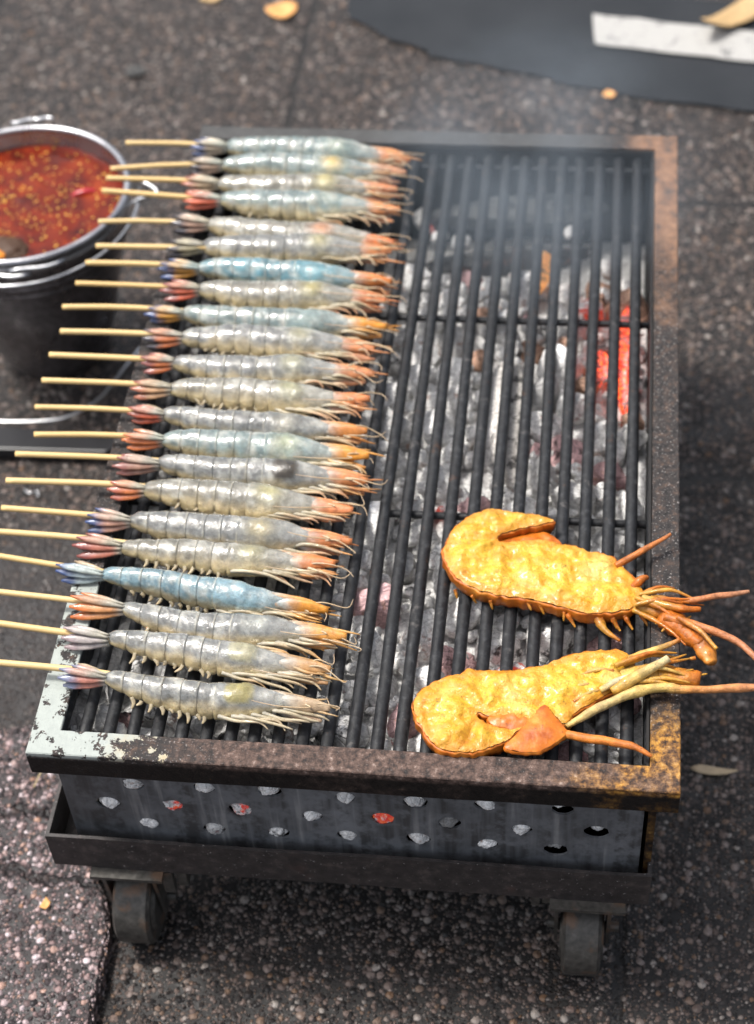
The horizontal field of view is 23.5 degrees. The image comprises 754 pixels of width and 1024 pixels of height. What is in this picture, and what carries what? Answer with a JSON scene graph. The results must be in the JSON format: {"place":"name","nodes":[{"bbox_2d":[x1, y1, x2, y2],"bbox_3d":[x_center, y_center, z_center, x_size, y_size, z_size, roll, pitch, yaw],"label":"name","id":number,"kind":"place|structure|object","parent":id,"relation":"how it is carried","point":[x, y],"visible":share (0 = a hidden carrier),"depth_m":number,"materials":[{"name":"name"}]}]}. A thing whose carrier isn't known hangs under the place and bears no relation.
{"place":"outdoors","nodes":[
{"label":"outdoors","id":0,"kind":"place"},
{"bbox_2d":[85,260,163,266],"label":"bamboo skewer","id":1,"kind":"object","parent":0,"point":[121,263],"visible":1,"depth_m":1.76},
{"bbox_2d":[157,257,401,295],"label":"prawn","id":2,"kind":"object","parent":1,"relation":"on","point":[243,268],"visible":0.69,"depth_m":1.73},
{"bbox_2d":[0,0,753,1023],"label":"pavement","id":3,"kind":"structure","parent":0,"point":[678,948],"depth_m":1.94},
{"bbox_2d":[0,725,112,1023],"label":"concrete slab","id":4,"kind":"structure","parent":3,"relation":"on","point":[55,955],"depth_m":1.61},
{"bbox_2d":[0,426,113,458],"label":"metal bar","id":5,"kind":"object","parent":3,"relation":"on","point":[13,440],"visible":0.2,"depth_m":2.01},
{"bbox_2d":[0,347,139,423],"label":"wire loop","id":6,"kind":"object","parent":3,"relation":"on","point":[102,395],"visible":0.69,"depth_m":2.05,"materials":[{"name":"grey"}]},
{"bbox_2d":[0,116,158,377],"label":"pail","id":7,"kind":"object","parent":3,"relation":"on","point":[37,291],"visible":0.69,"depth_m":2.01,"materials":[{"name":"metal"}]},
{"bbox_2d":[0,145,123,257],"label":"chili sauce","id":8,"kind":"object","parent":7,"relation":"in","point":[43,210],"visible":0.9,"depth_m":2.01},
{"bbox_2d":[0,235,28,258],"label":"ladle","id":9,"kind":"object","parent":8,"relation":"in","point":[12,247],"visible":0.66,"depth_m":1.94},
{"bbox_2d":[265,1,296,17],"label":"fallen leaf","id":10,"kind":"object","parent":3,"relation":"on","point":[284,9],"visible":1,"depth_m":2.60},
{"bbox_2d":[25,126,680,976],"bbox_3d":[0.021,0.002,1.742,0.513,0.300,0.821,3,48,6],"label":"charcoal grill","id":11,"kind":"object","parent":3,"relation":"on","point":[585,878],"visible":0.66,"depth_m":1.48,"materials":[{"name":"metal"}]},
{"bbox_2d":[68,238,646,764],"bbox_3d":[0.018,-0.049,1.692,0.461,0.112,0.752,3,48,6],"label":"ash bed","id":12,"kind":"object","parent":11,"relation":"in","point":[412,548],"visible":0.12,"depth_m":1.61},
{"bbox_2d":[76,709,106,731],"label":"charcoal lump","id":13,"kind":"object","parent":12,"relation":"on","point":[99,721],"visible":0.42,"depth_m":1.45,"materials":[{"name":"stone"}]},
{"bbox_2d":[315,715,371,747],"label":"charcoal lump","id":14,"kind":"object","parent":12,"relation":"on","point":[342,729],"visible":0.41,"depth_m":1.42,"materials":[{"name":"stone"}]},
{"bbox_2d":[349,630,382,678],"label":"charcoal lump","id":15,"kind":"object","parent":12,"relation":"on","point":[376,654],"visible":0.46,"depth_m":1.48,"materials":[{"name":"stone"}]},
{"bbox_2d":[348,501,394,548],"bbox_3d":[-0.002,0.014,1.584,0.038,0.046,0.042,29,52,27],"label":"charcoal lump","id":16,"kind":"object","parent":12,"relation":"on","point":[373,513],"visible":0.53,"depth_m":1.57,"materials":[{"name":"grey wood"}]},
{"bbox_2d":[353,582,399,628],"bbox_3d":[-0.003,0.079,1.520,0.043,0.041,0.030,-1,48,3],"label":"charcoal lump","id":17,"kind":"object","parent":12,"relation":"on","point":[360,602],"visible":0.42,"depth_m":1.51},
{"bbox_2d":[352,470,401,509],"bbox_3d":[0.000,-0.018,1.616,0.047,0.032,0.040,-17,49,-11],"label":"charcoal lump","id":18,"kind":"object","parent":12,"relation":"on","point":[397,498],"visible":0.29,"depth_m":1.61,"materials":[{"name":"grey wood"}]},
{"bbox_2d":[366,674,398,715],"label":"charcoal lump","id":19,"kind":"object","parent":12,"relation":"on","point":[372,687],"visible":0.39,"depth_m":1.46,"materials":[{"name":"stone"}]},
{"bbox_2d":[375,448,406,479],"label":"charcoal lump","id":20,"kind":"object","parent":12,"relation":"on","point":[381,461],"visible":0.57,"depth_m":1.62,"materials":[{"name":"grey wood"}]},
{"bbox_2d":[379,407,411,450],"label":"charcoal lump","id":21,"kind":"object","parent":12,"relation":"on","point":[387,415],"visible":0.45,"depth_m":1.65,"materials":[{"name":"grey wood"}]},
{"bbox_2d":[385,382,409,408],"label":"charcoal lump","id":22,"kind":"object","parent":12,"relation":"on","point":[390,392],"visible":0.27,"depth_m":1.68,"materials":[{"name":"grey wood"}]},
{"bbox_2d":[383,551,415,584],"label":"charcoal lump","id":23,"kind":"object","parent":12,"relation":"on","point":[409,568],"visible":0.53,"depth_m":1.54,"materials":[{"name":"grey wood"}]},
{"bbox_2d":[387,703,417,745],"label":"charcoal lump","id":24,"kind":"object","parent":12,"relation":"on","point":[391,726],"visible":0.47,"depth_m":1.43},
{"bbox_2d":[401,264,430,292],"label":"charcoal lump","id":25,"kind":"object","parent":12,"relation":"on","point":[408,272],"visible":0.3,"depth_m":1.82,"materials":[{"name":"grey wood"}]},
{"bbox_2d":[399,609,434,662],"bbox_3d":[0.037,0.104,1.510,0.033,0.041,0.042,11,50,13],"label":"charcoal lump","id":26,"kind":"object","parent":12,"relation":"on","point":[425,639],"visible":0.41,"depth_m":1.50,"materials":[{"name":"grey wood"}]},
{"bbox_2d":[400,335,440,365],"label":"charcoal lump","id":27,"kind":"object","parent":12,"relation":"on","point":[417,350],"visible":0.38,"depth_m":1.73,"materials":[{"name":"grey wood"}]},
{"bbox_2d":[408,364,434,398],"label":"charcoal lump","id":28,"kind":"object","parent":12,"relation":"on","point":[413,379],"visible":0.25,"depth_m":1.70,"materials":[{"name":"grey wood"}]},
{"bbox_2d":[410,519,440,552],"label":"charcoal lump","id":29,"kind":"object","parent":12,"relation":"on","point":[415,527],"visible":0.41,"depth_m":1.57,"materials":[{"name":"grey wood"}]},
{"bbox_2d":[414,665,444,693],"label":"charcoal lump","id":30,"kind":"object","parent":12,"relation":"on","point":[421,674],"visible":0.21,"depth_m":1.46,"materials":[{"name":"stone"}]},
{"bbox_2d":[422,409,453,448],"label":"charcoal lump","id":31,"kind":"object","parent":12,"relation":"on","point":[428,426],"visible":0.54,"depth_m":1.65,"materials":[{"name":"grey wood"}]},
{"bbox_2d":[419,465,462,504],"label":"charcoal lump","id":32,"kind":"object","parent":12,"relation":"on","point":[443,480],"visible":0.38,"depth_m":1.60,"materials":[{"name":"grey wood"}]},
{"bbox_2d":[434,357,472,387],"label":"charcoal lump","id":33,"kind":"object","parent":12,"relation":"on","point":[455,368],"visible":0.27,"depth_m":1.71,"materials":[{"name":"grey wood"}]},
{"bbox_2d":[437,326,478,357],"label":"charcoal lump","id":34,"kind":"object","parent":12,"relation":"on","point":[458,342],"visible":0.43,"depth_m":1.73,"materials":[{"name":"grey wood"}]},
{"bbox_2d":[441,645,475,675],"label":"charcoal lump","id":35,"kind":"object","parent":12,"relation":"on","point":[447,660],"visible":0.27,"depth_m":1.48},
{"bbox_2d":[446,385,473,417],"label":"charcoal lump","id":36,"kind":"object","parent":12,"relation":"on","point":[452,399],"visible":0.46,"depth_m":1.68,"materials":[{"name":"grey wood"}]},
{"bbox_2d":[445,597,481,638],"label":"charcoal lump","id":37,"kind":"object","parent":12,"relation":"on","point":[451,620],"visible":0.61,"depth_m":1.50,"materials":[{"name":"grey wood"}]},
{"bbox_2d":[484,362,502,469],"bbox_3d":[0.110,-0.095,1.669,0.025,0.028,0.158,8,46,3],"label":"charcoal","id":38,"kind":"object","parent":12,"relation":"on","point":[493,419],"visible":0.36,"depth_m":1.64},
{"bbox_2d":[475,629,524,669],"bbox_3d":[0.099,0.116,1.493,0.042,0.037,0.034,13,50,15],"label":"charcoal lump","id":39,"kind":"object","parent":12,"relation":"on","point":[495,652],"visible":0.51,"depth_m":1.48,"materials":[{"name":"stone"}]},
{"bbox_2d":[426,244,590,276],"bbox_3d":[0.137,-0.258,1.865,0.176,0.034,0.026,-5,27,-2],"label":"charcoal log","id":40,"kind":"object","parent":12,"relation":"on","point":[488,260],"visible":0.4,"depth_m":1.85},
{"bbox_2d":[496,310,521,345],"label":"charcoal lump","id":41,"kind":"object","parent":12,"relation":"on","point":[500,335],"visible":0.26,"depth_m":1.74,"materials":[{"name":"grey wood"}]},
{"bbox_2d":[505,366,522,488],"bbox_3d":[0.127,-0.075,1.650,0.019,0.020,0.152,2,48,6],"label":"charcoal stick","id":42,"kind":"object","parent":12,"relation":"on","point":[512,444],"visible":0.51,"depth_m":1.64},
{"bbox_2d":[502,497,535,513],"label":"charcoal lump","id":43,"kind":"object","parent":12,"relation":"on","point":[530,505],"visible":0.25,"depth_m":1.58,"materials":[{"name":"grey wood"}]},
{"bbox_2d":[431,193,609,229],"bbox_3d":[0.146,-0.312,1.908,0.212,0.031,0.041,-5,59,-3],"label":"charcoal log","id":44,"kind":"object","parent":12,"relation":"on","point":[530,211],"visible":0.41,"depth_m":1.90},
{"bbox_2d":[505,270,540,314],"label":"charcoal lump","id":45,"kind":"object","parent":12,"relation":"on","point":[524,286],"visible":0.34,"depth_m":1.77,"materials":[{"name":"grey wood"}]},
{"bbox_2d":[530,251,550,293],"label":"charcoal lump","id":46,"kind":"object","parent":12,"relation":"on","point":[545,270],"visible":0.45,"depth_m":1.79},
{"bbox_2d":[526,455,558,500],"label":"charcoal lump","id":47,"kind":"object","parent":12,"relation":"on","point":[532,479],"visible":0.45,"depth_m":1.61,"materials":[{"name":"grey wood"}]},
{"bbox_2d":[530,411,561,442],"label":"charcoal lump","id":48,"kind":"object","parent":12,"relation":"on","point":[535,432],"visible":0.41,"depth_m":1.65,"materials":[{"name":"grey wood"}]},
{"bbox_2d":[532,377,560,412],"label":"charcoal lump","id":49,"kind":"object","parent":12,"relation":"on","point":[537,396],"visible":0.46,"depth_m":1.67,"materials":[{"name":"grey wood"}]},
{"bbox_2d":[525,621,573,662],"bbox_3d":[0.144,0.109,1.495,0.044,0.051,0.034,-17,49,-11],"label":"charcoal lump","id":50,"kind":"object","parent":12,"relation":"on","point":[568,641],"visible":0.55,"depth_m":1.48,"materials":[{"name":"grey wood"}]},
{"bbox_2d":[534,344,582,382],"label":"charcoal lump","id":51,"kind":"object","parent":12,"relation":"on","point":[560,362],"visible":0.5,"depth_m":1.69,"materials":[{"name":"grey wood"}]},
{"bbox_2d":[551,435,582,466],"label":"charcoal lump","id":52,"kind":"object","parent":12,"relation":"on","point":[576,451],"visible":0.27,"depth_m":1.64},
{"bbox_2d":[556,392,583,424],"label":"charcoal lump","id":53,"kind":"object","parent":12,"relation":"on","point":[579,411],"visible":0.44,"depth_m":1.66,"materials":[{"name":"grey wood"}]},
{"bbox_2d":[557,314,585,350],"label":"charcoal lump","id":54,"kind":"object","parent":12,"relation":"on","point":[562,331],"visible":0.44,"depth_m":1.74,"materials":[{"name":"grey wood"}]},
{"bbox_2d":[550,481,596,527],"bbox_3d":[0.174,-0.007,1.595,0.041,0.048,0.035,-4,48,1],"label":"charcoal lump","id":55,"kind":"object","parent":12,"relation":"on","point":[575,488],"visible":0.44,"depth_m":1.58,"materials":[{"name":"grey wood"}]},
{"bbox_2d":[597,350,607,387],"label":"charcoal lump","id":56,"kind":"object","parent":12,"relation":"on","point":[602,367],"visible":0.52,"depth_m":1.69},
{"bbox_2d":[586,624,622,650],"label":"charcoal lump","id":57,"kind":"object","parent":12,"relation":"on","point":[593,645],"visible":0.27,"depth_m":1.48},
{"bbox_2d":[594,420,620,456],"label":"charcoal lump","id":58,"kind":"object","parent":12,"relation":"on","point":[600,429],"visible":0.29,"depth_m":1.64,"materials":[{"name":"grey wood"}]},
{"bbox_2d":[595,704,620,733],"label":"charcoal lump","id":59,"kind":"object","parent":12,"relation":"on","point":[614,719],"visible":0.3,"depth_m":1.42,"materials":[{"name":"stone"}]},
{"bbox_2d":[593,461,625,490],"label":"charcoal lump","id":60,"kind":"object","parent":12,"relation":"on","point":[598,474],"visible":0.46,"depth_m":1.61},
{"bbox_2d":[590,530,644,570],"bbox_3d":[0.204,0.032,1.559,0.052,0.038,0.037,-9,48,-4],"label":"charcoal lump","id":61,"kind":"object","parent":12,"relation":"on","point":[596,538],"visible":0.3,"depth_m":1.55,"materials":[{"name":"grey wood"}]},
{"bbox_2d":[618,306,628,413],"bbox_3d":[0.234,-0.144,1.706,0.023,0.024,0.158,0,48,4],"label":"charcoal stick","id":62,"kind":"object","parent":12,"relation":"on","point":[623,371],"visible":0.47,"depth_m":1.69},
{"bbox_2d":[603,288,647,321],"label":"charcoal lump","id":63,"kind":"object","parent":12,"relation":"on","point":[625,298],"visible":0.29,"depth_m":1.77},
{"bbox_2d":[615,491,643,530],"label":"charcoal lump","id":64,"kind":"object","parent":12,"relation":"on","point":[621,506],"visible":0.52,"depth_m":1.57,"materials":[{"name":"grey wood"}]},
{"bbox_2d":[62,146,654,765],"bbox_3d":[0.021,-0.089,1.646,0.476,0.017,0.778,3,48,6],"label":"bar grate","id":65,"kind":"object","parent":11,"relation":"in","point":[608,522],"visible":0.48,"depth_m":1.61,"materials":[{"name":"metal"}]},
{"bbox_2d":[57,663,339,730],"bbox_3d":[-0.141,0.146,1.411,0.226,0.026,0.036,7,49,10],"label":"prawn","id":66,"kind":"object","parent":65,"relation":"on","point":[247,702],"visible":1,"depth_m":1.40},
{"bbox_2d":[0,659,108,675],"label":"bamboo skewer","id":67,"kind":"object","parent":66,"relation":"in","point":[30,665],"visible":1,"depth_m":1.43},
{"bbox_2d":[61,625,346,692],"bbox_3d":[-0.138,0.116,1.437,0.236,0.026,0.037,6,49,9],"label":"prawn","id":68,"kind":"object","parent":65,"relation":"on","point":[236,660],"visible":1,"depth_m":1.43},
{"bbox_2d":[0,620,108,638],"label":"bamboo skewer","id":69,"kind":"object","parent":68,"relation":"in","point":[34,628],"visible":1,"depth_m":1.46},
{"bbox_2d":[55,560,352,622],"bbox_3d":[-0.145,0.069,1.482,0.250,0.026,0.034,7,49,10],"label":"prawn","id":70,"kind":"object","parent":65,"relation":"on","point":[207,593],"visible":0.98,"depth_m":1.48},
{"bbox_2d":[0,553,103,569],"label":"bamboo skewer","id":71,"kind":"object","parent":70,"relation":"in","point":[27,560],"visible":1,"depth_m":1.51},
{"bbox_2d":[72,533,353,588],"bbox_3d":[-0.136,0.039,1.507,0.241,0.024,0.034,6,49,9],"label":"prawn","id":72,"kind":"object","parent":65,"relation":"on","point":[218,559],"visible":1,"depth_m":1.50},
{"bbox_2d":[0,529,125,541],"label":"bamboo skewer","id":73,"kind":"object","parent":72,"relation":"in","point":[39,534],"visible":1,"depth_m":1.53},
{"bbox_2d":[69,592,361,659],"bbox_3d":[-0.132,0.096,1.456,0.244,0.026,0.037,5,49,9],"label":"prawn","id":74,"kind":"object","parent":65,"relation":"on","point":[269,632],"visible":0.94,"depth_m":1.45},
{"bbox_2d":[0,589,86,603],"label":"bamboo skewer","id":75,"kind":"object","parent":74,"relation":"in","point":[32,595],"visible":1,"depth_m":1.48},
{"bbox_2d":[85,508,358,555],"bbox_3d":[-0.131,0.018,1.526,0.234,0.030,0.035,7,49,10],"label":"prawn","id":76,"kind":"object","parent":65,"relation":"on","point":[281,535],"visible":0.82,"depth_m":1.52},
{"bbox_2d":[1,505,128,518],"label":"bamboo skewer","id":77,"kind":"object","parent":76,"relation":"in","point":[49,511],"visible":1,"depth_m":1.54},
{"bbox_2d":[107,478,367,525],"bbox_3d":[-0.120,-0.007,1.548,0.228,0.029,0.040,6,49,9],"label":"prawn","id":78,"kind":"object","parent":65,"relation":"on","point":[229,497],"visible":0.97,"depth_m":1.54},
{"bbox_2d":[5,477,144,486],"bbox_3d":[-0.220,-0.021,1.562,0.204,0.010,0.011,3,48,6],"label":"bamboo skewer","id":79,"kind":"object","parent":78,"relation":"in","point":[68,482],"visible":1,"depth_m":1.57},
{"bbox_2d":[112,454,387,499],"bbox_3d":[-0.111,-0.032,1.569,0.242,0.030,0.036,5,49,9],"label":"prawn","id":80,"kind":"object","parent":65,"relation":"on","point":[299,476],"visible":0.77,"depth_m":1.56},
{"bbox_2d":[15,451,157,460],"bbox_3d":[-0.212,-0.045,1.583,0.213,0.010,0.008,3,48,6],"label":"bamboo skewer","id":81,"kind":"object","parent":80,"relation":"in","point":[66,455],"visible":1,"depth_m":1.59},
{"bbox_2d":[122,428,385,474],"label":"prawn","id":82,"kind":"object","parent":65,"relation":"on","point":[225,443],"visible":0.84,"depth_m":1.58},
{"bbox_2d":[34,432,126,437],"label":"bamboo skewer","id":83,"kind":"object","parent":82,"relation":"in","point":[83,434],"visible":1,"depth_m":1.60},
{"bbox_2d":[127,404,387,446],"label":"prawn","id":84,"kind":"object","parent":65,"relation":"on","point":[312,428],"visible":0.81,"depth_m":1.60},
{"bbox_2d":[35,404,132,412],"bbox_3d":[-0.208,-0.089,1.623,0.202,0.010,0.009,3,48,6],"label":"bamboo skewer","id":85,"kind":"object","parent":84,"relation":"in","point":[82,408],"visible":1,"depth_m":1.63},
{"bbox_2d":[130,377,387,420],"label":"prawn","id":86,"kind":"object","parent":65,"relation":"on","point":[258,395],"visible":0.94,"depth_m":1.62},
{"bbox_2d":[41,377,170,386],"bbox_3d":[-0.205,-0.115,1.646,0.202,0.010,0.007,3,48,6],"label":"bamboo skewer","id":87,"kind":"object","parent":86,"relation":"in","point":[88,381],"visible":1,"depth_m":1.65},
{"bbox_2d":[140,353,388,389],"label":"prawn","id":88,"kind":"object","parent":65,"relation":"on","point":[298,368],"visible":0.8,"depth_m":1.65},
{"bbox_2d":[49,352,145,361],"bbox_3d":[-0.204,-0.140,1.668,0.200,0.010,0.007,3,48,6],"label":"bamboo skewer","id":89,"kind":"object","parent":88,"relation":"in","point":[95,356],"visible":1,"depth_m":1.67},
{"bbox_2d":[142,323,398,364],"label":"prawn","id":90,"kind":"object","parent":65,"relation":"on","point":[244,339],"visible":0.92,"depth_m":1.67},
{"bbox_2d":[60,328,157,336],"bbox_3d":[-0.198,-0.165,1.690,0.200,0.010,0.009,3,48,6],"label":"bamboo skewer","id":91,"kind":"object","parent":90,"relation":"in","point":[103,332],"visible":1,"depth_m":1.69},
{"bbox_2d":[144,305,400,339],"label":"prawn","id":92,"kind":"object","parent":65,"relation":"on","point":[337,324],"visible":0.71,"depth_m":1.69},
{"bbox_2d":[62,304,182,310],"bbox_3d":[-0.197,-0.191,1.713,0.206,0.010,0.010,3,48,6],"label":"bamboo skewer","id":93,"kind":"object","parent":92,"relation":"in","point":[104,307],"visible":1,"depth_m":1.72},
{"bbox_2d":[159,279,406,317],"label":"prawn","id":94,"kind":"object","parent":65,"relation":"on","point":[307,294],"visible":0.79,"depth_m":1.71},
{"bbox_2d":[75,281,167,288],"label":"bamboo skewer","id":95,"kind":"object","parent":94,"relation":"in","point":[121,284],"visible":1,"depth_m":1.74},
{"bbox_2d":[169,213,410,256],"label":"prawn","id":96,"kind":"object","parent":65,"relation":"on","point":[215,225],"visible":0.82,"depth_m":1.78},
{"bbox_2d":[98,218,206,223],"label":"bamboo skewer","id":97,"kind":"object","parent":96,"relation":"in","point":[133,220],"visible":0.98,"depth_m":1.80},
{"bbox_2d":[166,232,414,265],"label":"prawn","id":98,"kind":"object","parent":65,"relation":"on","point":[329,249],"visible":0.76,"depth_m":1.76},
{"bbox_2d":[96,243,205,249],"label":"bamboo skewer","id":99,"kind":"object","parent":98,"relation":"in","point":[131,246],"visible":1,"depth_m":1.77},
{"bbox_2d":[181,173,412,202],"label":"prawn","id":100,"kind":"object","parent":65,"relation":"on","point":[370,190],"visible":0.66,"depth_m":1.82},
{"bbox_2d":[106,175,191,182],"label":"bamboo skewer","id":101,"kind":"object","parent":100,"relation":"in","point":[147,179],"visible":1,"depth_m":1.85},
{"bbox_2d":[184,189,413,226],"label":"prawn","id":102,"kind":"object","parent":65,"relation":"on","point":[311,205],"visible":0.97,"depth_m":1.80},
{"bbox_2d":[102,188,193,199],"bbox_3d":[-0.178,-0.317,1.826,0.205,0.010,0.006,4,48,8],"label":"bamboo skewer","id":103,"kind":"object","parent":102,"relation":"in","point":[144,193],"visible":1,"depth_m":1.83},
{"bbox_2d":[189,152,422,184],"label":"prawn","id":104,"kind":"object","parent":65,"relation":"on","point":[274,163],"visible":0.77,"depth_m":1.84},
{"bbox_2d":[110,162,200,170],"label":"bamboo skewer","id":105,"kind":"object","parent":104,"relation":"in","point":[150,166],"visible":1,"depth_m":1.86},
{"bbox_2d":[190,136,423,168],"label":"prawn","id":106,"kind":"object","parent":65,"relation":"on","point":[349,149],"visible":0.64,"depth_m":1.86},
{"bbox_2d":[126,140,198,145],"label":"bamboo skewer","id":107,"kind":"object","parent":106,"relation":"in","point":[158,142],"visible":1,"depth_m":1.89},
{"bbox_2d":[411,638,753,758],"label":"lobster half","id":108,"kind":"object","parent":65,"relation":"on","point":[528,711],"visible":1,"depth_m":1.39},
{"bbox_2d":[441,508,753,665],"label":"lobster half","id":109,"kind":"object","parent":65,"relation":"on","point":[531,557],"visible":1,"depth_m":1.47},
{"bbox_2d":[347,0,753,110],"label":"asphalt strip","id":110,"kind":"object","parent":3,"relation":"on","point":[553,40],"visible":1,"depth_m":2.52,"materials":[{"name":"asphalt"}]},
{"bbox_2d":[593,14,753,61],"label":"painted line","id":111,"kind":"object","parent":110,"relation":"on","point":[660,36],"visible":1,"depth_m":2.50,"materials":[{"name":"paint"}]},
{"bbox_2d":[701,0,753,26],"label":"fallen leaf","id":112,"kind":"object","parent":110,"relation":"on","point":[739,12],"visible":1,"depth_m":2.52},
{"bbox_2d":[690,764,737,774],"bbox_3d":[0.317,0.242,1.702,0.045,0.004,0.010,3,48,6],"label":"fallen leaf","id":113,"kind":"object","parent":3,"relation":"on","point":[706,769],"visible":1,"depth_m":1.70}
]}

